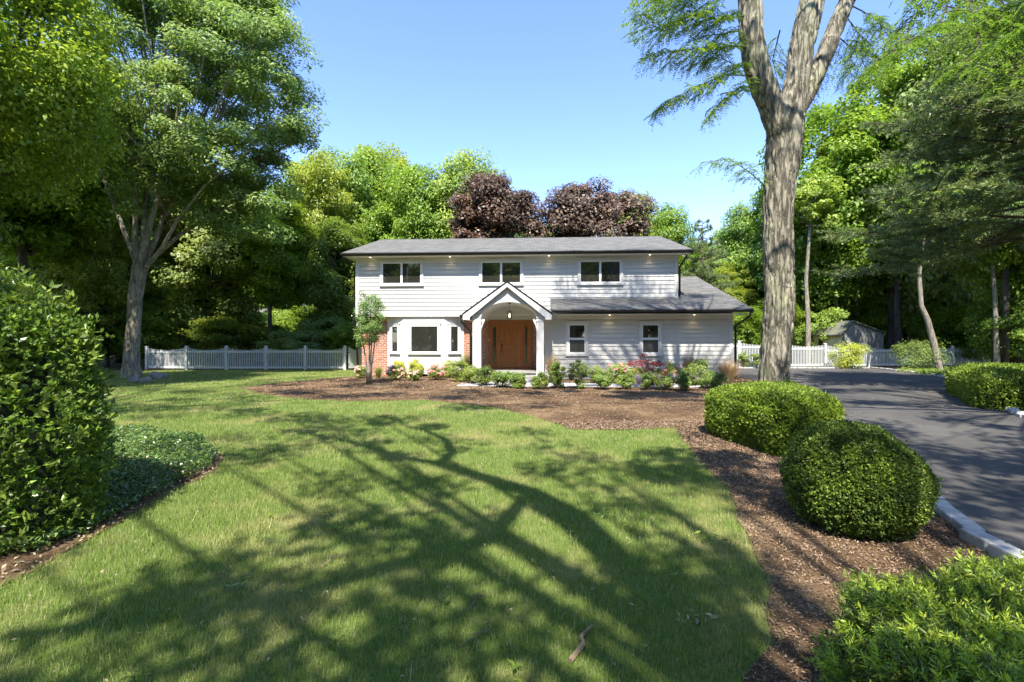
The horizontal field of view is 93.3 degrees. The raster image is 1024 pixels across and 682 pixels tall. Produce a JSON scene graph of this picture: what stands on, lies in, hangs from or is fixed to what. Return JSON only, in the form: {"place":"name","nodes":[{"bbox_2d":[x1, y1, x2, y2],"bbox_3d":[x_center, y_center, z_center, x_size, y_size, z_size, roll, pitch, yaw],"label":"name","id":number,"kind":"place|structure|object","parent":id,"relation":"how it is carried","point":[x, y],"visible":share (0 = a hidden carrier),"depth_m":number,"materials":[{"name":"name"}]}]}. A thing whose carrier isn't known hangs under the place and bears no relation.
{"place":"outdoors","nodes":[
{"label":"outdoors","id":0,"kind":"place"},
{"bbox_2d":[0,425,222,585],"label":"hedge bed","id":1,"kind":"object","parent":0,"point":[28,557],"visible":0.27,"depth_m":3.67,"materials":[{"name":"brown wood"}]},
{"bbox_2d":[0,263,125,554],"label":"tall hedge","id":2,"kind":"object","parent":1,"relation":"on","point":[38,484],"visible":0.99,"depth_m":3.71,"materials":[{"name":"green plant"}]},
{"bbox_2d":[0,424,217,553],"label":"ground cover","id":3,"kind":"object","parent":1,"relation":"on","point":[182,457],"visible":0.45,"depth_m":5.42,"materials":[{"name":"green plant"}]},
{"bbox_2d":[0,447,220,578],"bbox_3d":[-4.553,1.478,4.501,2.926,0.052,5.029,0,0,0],"label":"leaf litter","id":4,"kind":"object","parent":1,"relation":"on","point":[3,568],"visible":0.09,"depth_m":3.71,"materials":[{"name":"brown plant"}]},
{"bbox_2d":[0,369,971,681],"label":"lawn","id":5,"kind":"structure","parent":0,"point":[573,674],"depth_m":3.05,"materials":[{"name":"green plant"}]},
{"bbox_2d":[0,0,141,210],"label":"maple","id":6,"kind":"object","parent":5,"relation":"on","point":[52,92],"visible":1,"depth_m":13.54,"materials":[{"name":"green plant"}]},
{"bbox_2d":[54,0,330,377],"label":"lawn tree","id":7,"kind":"object","parent":5,"relation":"on","point":[205,49],"visible":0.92,"depth_m":19.17,"materials":[{"name":"green plant"}]},
{"bbox_2d":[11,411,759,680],"bbox_3d":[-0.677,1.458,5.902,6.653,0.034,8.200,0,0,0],"label":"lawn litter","id":8,"kind":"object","parent":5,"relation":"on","point":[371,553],"visible":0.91,"depth_m":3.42,"materials":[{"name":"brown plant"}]},
{"bbox_2d":[118,430,750,681],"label":"weeds","id":9,"kind":"object","parent":5,"relation":"on","point":[517,678],"visible":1,"depth_m":2.82,"materials":[{"name":"green plant"}]},
{"bbox_2d":[0,0,1010,315],"label":"sky","id":10,"kind":"structure","parent":0,"point":[550,87],"materials":[{"name":"blue"}]},
{"bbox_2d":[49,353,1022,380],"bbox_3d":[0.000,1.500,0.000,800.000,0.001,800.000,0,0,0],"label":"ground","id":11,"kind":"structure","parent":0,"point":[115,366],"depth_m":29.61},
{"bbox_2d":[0,211,22,248],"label":"dark tree","id":12,"kind":"object","parent":11,"relation":"on","point":[3,228],"visible":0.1,"depth_m":19.70,"materials":[{"name":"green plant"}]},
{"bbox_2d":[0,4,155,275],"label":"maple tree","id":13,"kind":"object","parent":11,"relation":"on","point":[88,207],"visible":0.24,"depth_m":24.19,"materials":[{"name":"green plant"}]},
{"bbox_2d":[0,184,162,359],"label":"dark tree","id":14,"kind":"object","parent":11,"relation":"on","point":[13,264],"visible":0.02,"depth_m":29.38,"materials":[{"name":"green plant"}]},
{"bbox_2d":[29,214,152,362],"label":"light tree","id":15,"kind":"object","parent":11,"relation":"on","point":[93,276],"visible":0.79,"depth_m":26.07,"materials":[{"name":"green plant"}]},
{"bbox_2d":[33,202,192,362],"bbox_3d":[-26.599,-4.130,33.425,9.813,11.294,10.042,0,0,41],"label":"maple tree","id":16,"kind":"object","parent":11,"relation":"on","point":[156,292],"visible":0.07,"depth_m":32.62,"materials":[{"name":"green plant"}]},
{"bbox_2d":[75,303,161,366],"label":"understorey tree","id":17,"kind":"object","parent":11,"relation":"on","point":[111,347],"visible":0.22,"depth_m":27.51,"materials":[{"name":"green plant"}]},
{"bbox_2d":[106,298,194,365],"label":"understorey tree","id":18,"kind":"object","parent":11,"relation":"on","point":[154,322],"visible":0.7,"depth_m":28.00,"materials":[{"name":"green plant"}]},
{"bbox_2d":[123,164,281,364],"bbox_3d":[-18.695,-4.707,29.863,8.868,12.457,7.664,0,0,-10],"label":"dark tree","id":19,"kind":"object","parent":11,"relation":"on","point":[190,251],"visible":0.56,"depth_m":28.29,"materials":[{"name":"green plant"}]},
{"bbox_2d":[170,303,255,358],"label":"understorey tree","id":20,"kind":"object","parent":11,"relation":"on","point":[193,345],"visible":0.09,"depth_m":39.57,"materials":[{"name":"green plant"}]},
{"bbox_2d":[177,314,275,365],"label":"understorey tree","id":21,"kind":"object","parent":11,"relation":"on","point":[213,331],"visible":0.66,"depth_m":28.07,"materials":[{"name":"green plant"}]},
{"bbox_2d":[145,345,346,369],"bbox_3d":[-13.980,0.864,24.985,10.905,1.273,0.688,0,0,4],"label":"picket fence","id":22,"kind":"object","parent":11,"relation":"on","point":[265,352],"visible":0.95,"depth_m":24.89,"materials":[{"name":"white plastic"}]},
{"bbox_2d":[348,347,361,367],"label":"gate","id":23,"kind":"structure","parent":22,"relation":"attached to","point":[352,359],"depth_m":25.03,"materials":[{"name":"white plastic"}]},
{"bbox_2d":[227,321,292,363],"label":"understorey tree","id":24,"kind":"object","parent":11,"relation":"on","point":[277,327],"visible":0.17,"depth_m":30.23,"materials":[{"name":"green plant"}]},
{"bbox_2d":[244,303,294,329],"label":"understorey tree","id":25,"kind":"object","parent":11,"relation":"on","point":[262,316],"visible":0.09,"depth_m":45.20,"materials":[{"name":"green plant"}]},
{"bbox_2d":[223,190,322,365],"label":"maple tree","id":26,"kind":"object","parent":11,"relation":"on","point":[272,266],"visible":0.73,"depth_m":28.72,"materials":[{"name":"green plant"}]},
{"bbox_2d":[248,326,325,365],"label":"understorey tree","id":27,"kind":"object","parent":11,"relation":"on","point":[282,339],"visible":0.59,"depth_m":26.94,"materials":[{"name":"green plant"}]},
{"bbox_2d":[268,144,359,359],"bbox_3d":[-14.508,-6.640,37.080,8.531,16.345,8.315,0,0,21],"label":"maple tree","id":28,"kind":"object","parent":11,"relation":"on","point":[303,169],"visible":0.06,"depth_m":35.09,"materials":[{"name":"green plant"}]},
{"bbox_2d":[272,305,361,341],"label":"understorey tree","id":29,"kind":"object","parent":11,"relation":"on","point":[295,315],"visible":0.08,"depth_m":41.60,"materials":[{"name":"green plant"}]},
{"bbox_2d":[283,148,356,362],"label":"light tree","id":30,"kind":"object","parent":11,"relation":"on","point":[320,171],"visible":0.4,"depth_m":31.59,"materials":[{"name":"green plant"}]},
{"bbox_2d":[294,312,354,365],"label":"understorey tree","id":31,"kind":"object","parent":11,"relation":"on","point":[326,325],"visible":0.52,"depth_m":27.93,"materials":[{"name":"green plant"}]},
{"bbox_2d":[281,216,372,363],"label":"dark tree","id":32,"kind":"object","parent":11,"relation":"on","point":[323,293],"visible":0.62,"depth_m":29.92,"materials":[{"name":"green plant"}]},
{"bbox_2d":[323,322,361,363],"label":"understorey tree","id":33,"kind":"object","parent":11,"relation":"on","point":[341,338],"visible":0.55,"depth_m":26.77,"materials":[{"name":"green plant"}]},
{"bbox_2d":[312,143,417,317],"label":"maple tree","id":34,"kind":"object","parent":11,"relation":"on","point":[359,183],"visible":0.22,"depth_m":35.05,"materials":[{"name":"green plant"}]},
{"bbox_2d":[343,140,431,236],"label":"light tree","id":35,"kind":"object","parent":11,"relation":"on","point":[403,157],"visible":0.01,"depth_m":39.48,"materials":[{"name":"green plant"}]},
{"bbox_2d":[359,158,452,245],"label":"maple tree","id":36,"kind":"object","parent":11,"relation":"on","point":[402,226],"visible":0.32,"depth_m":32.35,"materials":[{"name":"green plant"}]},
{"bbox_2d":[417,145,521,238],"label":"maple tree","id":37,"kind":"object","parent":11,"relation":"on","point":[449,183],"visible":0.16,"depth_m":32.96,"materials":[{"name":"green plant"}]},
{"bbox_2d":[446,170,554,238],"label":"copper tree","id":38,"kind":"object","parent":11,"relation":"on","point":[491,206],"visible":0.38,"depth_m":27.30,"materials":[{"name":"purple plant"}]},
{"bbox_2d":[340,236,753,381],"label":"house","id":39,"kind":"structure","parent":11,"relation":"on","point":[602,302],"depth_m":19.86,"materials":[{"name":"white wood"}]},
{"bbox_2d":[389,323,400,353],"bbox_3d":[-4.964,-0.094,20.478,0.580,1.291,0.095,0,0,28],"label":"window","id":40,"kind":"structure","parent":39,"relation":"in","point":[394,328],"depth_m":20.48,"materials":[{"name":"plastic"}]},
{"bbox_2d":[379,260,423,285],"bbox_3d":[-4.617,-2.840,20.211,1.900,1.100,0.095,0,0,3],"label":"window","id":41,"kind":"structure","parent":39,"relation":"in","point":[392,272],"depth_m":20.21,"materials":[{"name":"plastic"}]},
{"bbox_2d":[407,323,440,353],"bbox_3d":[-3.667,-0.094,20.227,1.407,1.311,0.095,0,0,3],"label":"window","id":42,"kind":"structure","parent":39,"relation":"in","point":[423,338],"depth_m":20.23,"materials":[{"name":"plastic"}]},
{"bbox_2d":[447,323,460,353],"bbox_3d":[-2.423,-0.094,20.336,0.580,1.291,0.095,0,0,-22],"label":"window","id":43,"kind":"structure","parent":39,"relation":"in","point":[454,329],"depth_m":20.34,"materials":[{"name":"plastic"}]},
{"bbox_2d":[478,259,523,285],"bbox_3d":[-0.447,-2.840,19.977,1.900,1.100,0.095,0,0,3],"label":"window","id":44,"kind":"structure","parent":39,"relation":"in","point":[492,272],"depth_m":19.98,"materials":[{"name":"plastic"}]},
{"bbox_2d":[500,322,520,367],"bbox_3d":[-0.056,0.155,20.380,0.874,1.920,0.168,0,0,3],"label":"door","id":45,"kind":"structure","parent":39,"relation":"in","point":[510,332],"depth_m":20.37,"materials":[{"name":"brown wood"}]},
{"bbox_2d":[565,321,588,355],"bbox_3d":[2.531,-0.095,18.809,0.920,1.350,0.095,0,0,3],"label":"window","id":46,"kind":"structure","parent":39,"relation":"in","point":[576,331],"depth_m":18.81,"materials":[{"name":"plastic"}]},
{"bbox_2d":[577,258,623,284],"bbox_3d":[3.606,-2.840,19.751,1.900,1.100,0.095,0,0,3],"label":"window","id":47,"kind":"structure","parent":39,"relation":"in","point":[591,271],"depth_m":19.75,"materials":[{"name":"plastic"}]},
{"bbox_2d":[638,321,662,355],"bbox_3d":[5.345,-0.095,18.652,0.920,1.350,0.095,0,0,3],"label":"window","id":48,"kind":"structure","parent":39,"relation":"in","point":[650,332],"depth_m":18.65,"materials":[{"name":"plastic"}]},
{"bbox_2d":[540,177,658,237],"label":"copper tree","id":49,"kind":"object","parent":11,"relation":"on","point":[579,210],"visible":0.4,"depth_m":27.82,"materials":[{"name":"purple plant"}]},
{"bbox_2d":[644,201,712,280],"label":"maple tree","id":50,"kind":"object","parent":11,"relation":"on","point":[670,224],"visible":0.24,"depth_m":36.34,"materials":[{"name":"green plant"}]},
{"bbox_2d":[681,219,737,312],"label":"pine tree","id":51,"kind":"object","parent":11,"relation":"on","point":[704,265],"visible":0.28,"depth_m":33.57,"materials":[{"name":"green plant"}]},
{"bbox_2d":[695,228,729,280],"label":"maple tree","id":52,"kind":"object","parent":11,"relation":"on","point":[719,261],"visible":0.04,"depth_m":43.52,"materials":[{"name":"green plant"}]},
{"bbox_2d":[712,262,760,360],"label":"light tree","id":53,"kind":"object","parent":11,"relation":"on","point":[744,296],"visible":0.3,"depth_m":35.03,"materials":[{"name":"green plant"}]},
{"bbox_2d":[733,305,762,359],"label":"understorey tree","id":54,"kind":"object","parent":11,"relation":"on","point":[748,331],"visible":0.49,"depth_m":30.50,"materials":[{"name":"green plant"}]},
{"bbox_2d":[715,191,797,309],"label":"maple tree","id":55,"kind":"object","parent":11,"relation":"on","point":[741,243],"visible":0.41,"depth_m":36.09,"materials":[{"name":"green plant"}]},
{"bbox_2d":[751,298,811,355],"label":"understorey tree","id":56,"kind":"object","parent":11,"relation":"on","point":[797,315],"visible":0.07,"depth_m":31.98,"materials":[{"name":"green plant"}]},
{"bbox_2d":[748,101,887,314],"bbox_3d":[21.455,-7.325,32.982,9.623,17.703,9.404,0,0,24],"label":"maple tree","id":57,"kind":"object","parent":11,"relation":"on","point":[825,254],"visible":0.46,"depth_m":31.20,"materials":[{"name":"green plant"}]},
{"bbox_2d":[793,170,846,363],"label":"slender tree","id":58,"kind":"object","parent":11,"relation":"on","point":[806,207],"visible":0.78,"depth_m":29.55,"materials":[{"name":"green plant"}]},
{"bbox_2d":[792,302,849,362],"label":"understorey tree","id":59,"kind":"object","parent":11,"relation":"on","point":[819,321],"visible":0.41,"depth_m":31.55,"materials":[{"name":"green plant"}]},
{"bbox_2d":[825,341,870,368],"bbox_3d":[18.416,0.744,26.361,2.298,1.527,2.090,0,0,0],"label":"shrub","id":60,"kind":"object","parent":11,"relation":"on","point":[851,358],"visible":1,"depth_m":26.02,"materials":[{"name":"yellow plant"}]},
{"bbox_2d":[811,320,886,363],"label":"garden shed","id":61,"kind":"structure","parent":11,"relation":"on","point":[852,331],"depth_m":29.79,"materials":[{"name":"grey wood"}]},
{"bbox_2d":[813,302,887,339],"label":"understorey tree","id":62,"kind":"object","parent":11,"relation":"on","point":[871,317],"visible":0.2,"depth_m":33.38,"materials":[{"name":"green plant"}]},
{"bbox_2d":[733,341,991,366],"bbox_3d":[19.874,0.714,27.630,17.149,1.573,0.328,0,0,-6],"label":"picket fence","id":63,"kind":"object","parent":11,"relation":"on","point":[823,348],"visible":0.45,"depth_m":27.37,"materials":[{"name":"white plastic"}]},
{"bbox_2d":[815,59,918,362],"bbox_3d":[25.560,-8.447,33.339,8.996,19.956,9.205,0,0,-14],"label":"maple tree","id":64,"kind":"object","parent":11,"relation":"on","point":[879,283],"visible":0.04,"depth_m":32.76,"materials":[{"name":"green plant"}]},
{"bbox_2d":[829,274,919,331],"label":"maple tree","id":65,"kind":"object","parent":11,"relation":"on","point":[870,299],"visible":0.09,"depth_m":35.54,"materials":[{"name":"green plant"}]},
{"bbox_2d":[813,55,973,363],"bbox_3d":[24.772,-8.604,31.199,9.289,20.287,9.530,0,0,16],"label":"maple tree","id":66,"kind":"object","parent":11,"relation":"on","point":[859,145],"visible":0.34,"depth_m":29.78,"materials":[{"name":"green plant"}]},
{"bbox_2d":[883,338,954,370],"bbox_3d":[20.496,0.646,24.506,2.542,1.726,3.122,0,0,0],"label":"shrub","id":67,"kind":"object","parent":11,"relation":"on","point":[920,359],"visible":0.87,"depth_m":24.28,"materials":[{"name":"green plant"}]},
{"bbox_2d":[895,365,954,374],"bbox_3d":[21.039,1.407,21.228,8.063,0.297,11.439,0,0,0],"label":"ground cover","id":68,"kind":"object","parent":11,"relation":"on","point":[929,370],"visible":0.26,"depth_m":22.65,"materials":[{"name":"green plant"}]},
{"bbox_2d":[877,161,983,369],"bbox_3d":[20.161,-3.589,23.456,4.356,10.237,3.399,0,0,0],"label":"slender tree","id":69,"kind":"object","parent":11,"relation":"on","point":[932,340],"visible":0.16,"depth_m":23.31,"materials":[{"name":"grey plant"}]},
{"bbox_2d":[866,22,1006,362],"bbox_3d":[27.133,-8.893,29.828,10.979,20.859,9.488,0,0,21],"label":"dark tree","id":70,"kind":"object","parent":11,"relation":"on","point":[944,287],"visible":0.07,"depth_m":28.76,"materials":[{"name":"green plant"}]},
{"bbox_2d":[902,303,978,361],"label":"understorey tree","id":71,"kind":"object","parent":11,"relation":"on","point":[917,328],"visible":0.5,"depth_m":29.70,"materials":[{"name":"green plant"}]},
{"bbox_2d":[876,32,1023,362],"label":"pine tree","id":72,"kind":"object","parent":11,"relation":"on","point":[1005,339],"visible":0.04,"depth_m":23.93,"materials":[{"name":"green plant"}]},
{"bbox_2d":[928,298,992,361],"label":"understorey tree","id":73,"kind":"object","parent":11,"relation":"on","point":[954,327],"visible":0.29,"depth_m":28.40,"materials":[{"name":"green plant"}]},
{"bbox_2d":[901,0,1022,362],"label":"maple tree","id":74,"kind":"object","parent":11,"relation":"on","point":[951,60],"depth_m":27.37,"materials":[{"name":"green plant"}]},
{"bbox_2d":[948,115,1023,362],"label":"maple tree","id":75,"kind":"object","parent":11,"relation":"on","point":[1013,254],"visible":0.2,"depth_m":24.31,"materials":[{"name":"green plant"}]},
{"bbox_2d":[958,295,1023,362],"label":"understorey tree","id":76,"kind":"object","parent":11,"relation":"on","point":[986,328],"visible":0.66,"depth_m":24.62,"materials":[{"name":"green plant"}]},
{"bbox_2d":[959,188,1023,362],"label":"slender tree","id":77,"kind":"object","parent":11,"relation":"on","point":[996,351],"visible":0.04,"depth_m":23.94,"materials":[{"name":"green plant"}]},
{"bbox_2d":[457,381,718,387],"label":"path","id":78,"kind":"structure","parent":0,"point":[475,383],"depth_m":15.98,"materials":[{"name":"stone"}]},
{"bbox_2d":[238,376,1021,681],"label":"mulch bed","id":79,"kind":"object","parent":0,"point":[620,415],"visible":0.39,"depth_m":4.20,"materials":[{"name":"brown wood"}]},
{"bbox_2d":[353,287,387,383],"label":"young tree","id":80,"kind":"object","parent":79,"relation":"on","point":[370,324],"visible":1,"depth_m":16.79,"materials":[{"name":"green plant"}]},
{"bbox_2d":[424,363,445,379],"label":"flowering shrub","id":81,"kind":"object","parent":79,"relation":"on","point":[434,371],"visible":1,"depth_m":18.45,"materials":[{"name":"pink plant"}]},
{"bbox_2d":[447,360,469,381],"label":"shrub","id":82,"kind":"object","parent":79,"relation":"on","point":[456,366],"visible":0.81,"depth_m":17.62,"materials":[{"name":"green plant"}]},
{"bbox_2d":[474,365,495,384],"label":"shrub","id":83,"kind":"object","parent":79,"relation":"on","point":[483,376],"visible":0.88,"depth_m":15.93,"materials":[{"name":"green plant"}]},
{"bbox_2d":[488,370,511,387],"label":"shrub","id":84,"kind":"object","parent":79,"relation":"on","point":[500,378],"visible":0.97,"depth_m":15.34,"materials":[{"name":"green plant"}]},
{"bbox_2d":[506,372,526,388],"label":"shrub","id":85,"kind":"object","parent":79,"relation":"on","point":[517,380],"visible":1,"depth_m":15.06,"materials":[{"name":"green plant"}]},
{"bbox_2d":[530,371,549,388],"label":"shrub","id":86,"kind":"object","parent":79,"relation":"on","point":[539,379],"visible":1,"depth_m":14.96,"materials":[{"name":"green plant"}]},
{"bbox_2d":[548,361,567,387],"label":"shrub","id":87,"kind":"object","parent":79,"relation":"on","point":[556,379],"visible":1,"depth_m":15.19,"materials":[{"name":"green plant"}]},
{"bbox_2d":[567,359,590,388],"bbox_3d":[2.091,1.023,15.102,0.852,0.963,0.674,0,0,37],"label":"shrub","id":88,"kind":"object","parent":79,"relation":"on","point":[581,370],"visible":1,"depth_m":15.00,"materials":[{"name":"green plant"}]},
{"bbox_2d":[592,370,614,388],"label":"shrub","id":89,"kind":"object","parent":79,"relation":"on","point":[600,380],"visible":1,"depth_m":14.84,"materials":[{"name":"green plant"}]},
{"bbox_2d":[614,373,636,388],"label":"shrub","id":90,"kind":"object","parent":79,"relation":"on","point":[623,380],"visible":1,"depth_m":14.85,"materials":[{"name":"green plant"}]},
{"bbox_2d":[627,353,664,382],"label":"laceleaf maple","id":91,"kind":"object","parent":79,"relation":"on","point":[632,363],"visible":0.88,"depth_m":17.14,"materials":[{"name":"red plant"}]},
{"bbox_2d":[639,371,658,389],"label":"shrub","id":92,"kind":"object","parent":79,"relation":"on","point":[649,376],"visible":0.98,"depth_m":14.73,"materials":[{"name":"green plant"}]},
{"bbox_2d":[653,373,675,389],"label":"shrub","id":93,"kind":"object","parent":79,"relation":"on","point":[669,381],"visible":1,"depth_m":14.58,"materials":[{"name":"green plant"}]},
{"bbox_2d":[672,369,698,389],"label":"shrub","id":94,"kind":"object","parent":79,"relation":"on","point":[685,380],"visible":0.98,"depth_m":14.49,"materials":[{"name":"green plant"}]},
{"bbox_2d":[682,357,709,384],"bbox_3d":[6.258,1.027,16.284,0.928,0.960,0.980,0,0,0],"label":"shrub","id":95,"kind":"object","parent":79,"relation":"on","point":[701,363],"visible":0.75,"depth_m":16.17,"materials":[{"name":"green plant"}]},
{"bbox_2d":[697,370,728,388],"bbox_3d":[6.280,1.203,15.168,0.944,0.612,0.843,0,0,-18],"label":"shrub","id":96,"kind":"object","parent":79,"relation":"on","point":[713,380],"visible":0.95,"depth_m":15.03,"materials":[{"name":"green plant"}]},
{"bbox_2d":[711,358,744,384],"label":"ornamental grass","id":97,"kind":"object","parent":79,"relation":"on","point":[730,371],"depth_m":15.98,"materials":[{"name":"plant"}]},
{"bbox_2d":[702,379,847,456],"bbox_3d":[4.069,1.073,7.340,2.038,0.918,2.696,0,0,0],"label":"clipped hedge","id":98,"kind":"object","parent":79,"relation":"on","point":[771,417],"visible":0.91,"depth_m":6.52,"materials":[{"name":"green plant"}]},
{"bbox_2d":[614,0,1023,381],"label":"locust tree","id":99,"kind":"object","parent":79,"relation":"on","point":[782,113],"visible":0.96,"depth_m":9.08,"materials":[{"name":"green plant"}]},
{"bbox_2d":[778,419,943,543],"bbox_3d":[2.763,1.100,3.941,1.064,0.919,1.188,0,0,0],"label":"globe shrub","id":100,"kind":"object","parent":79,"relation":"on","point":[846,477],"visible":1,"depth_m":3.60,"materials":[{"name":"green plant"}]},
{"bbox_2d":[801,546,1023,681],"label":"hedge","id":101,"kind":"object","parent":79,"relation":"on","point":[969,625],"visible":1,"depth_m":1.72,"materials":[{"name":"green plant"}]},
{"bbox_2d":[736,368,1023,550],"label":"driveway","id":102,"kind":"structure","parent":0,"point":[977,489],"depth_m":7.94,"materials":[{"name":"grey asphalt"}]},
{"bbox_2d":[844,421,1023,561],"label":"stone kerb","id":103,"kind":"structure","parent":102,"relation":"on","point":[973,532],"depth_m":3.56,"materials":[{"name":"stone"}]},
{"label":"right bed","id":104,"kind":"structure","parent":0,"visible":0},
{"bbox_2d":[810,0,1023,285],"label":"pine tree","id":105,"kind":"object","parent":104,"relation":"on","point":[965,115],"visible":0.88,"depth_m":14.25,"materials":[{"name":"green plant"}]},
{"bbox_2d":[943,361,1023,410],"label":"clipped hedge","id":106,"kind":"object","parent":104,"relation":"on","point":[962,381],"visible":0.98,"depth_m":10.68,"materials":[{"name":"green plant"}]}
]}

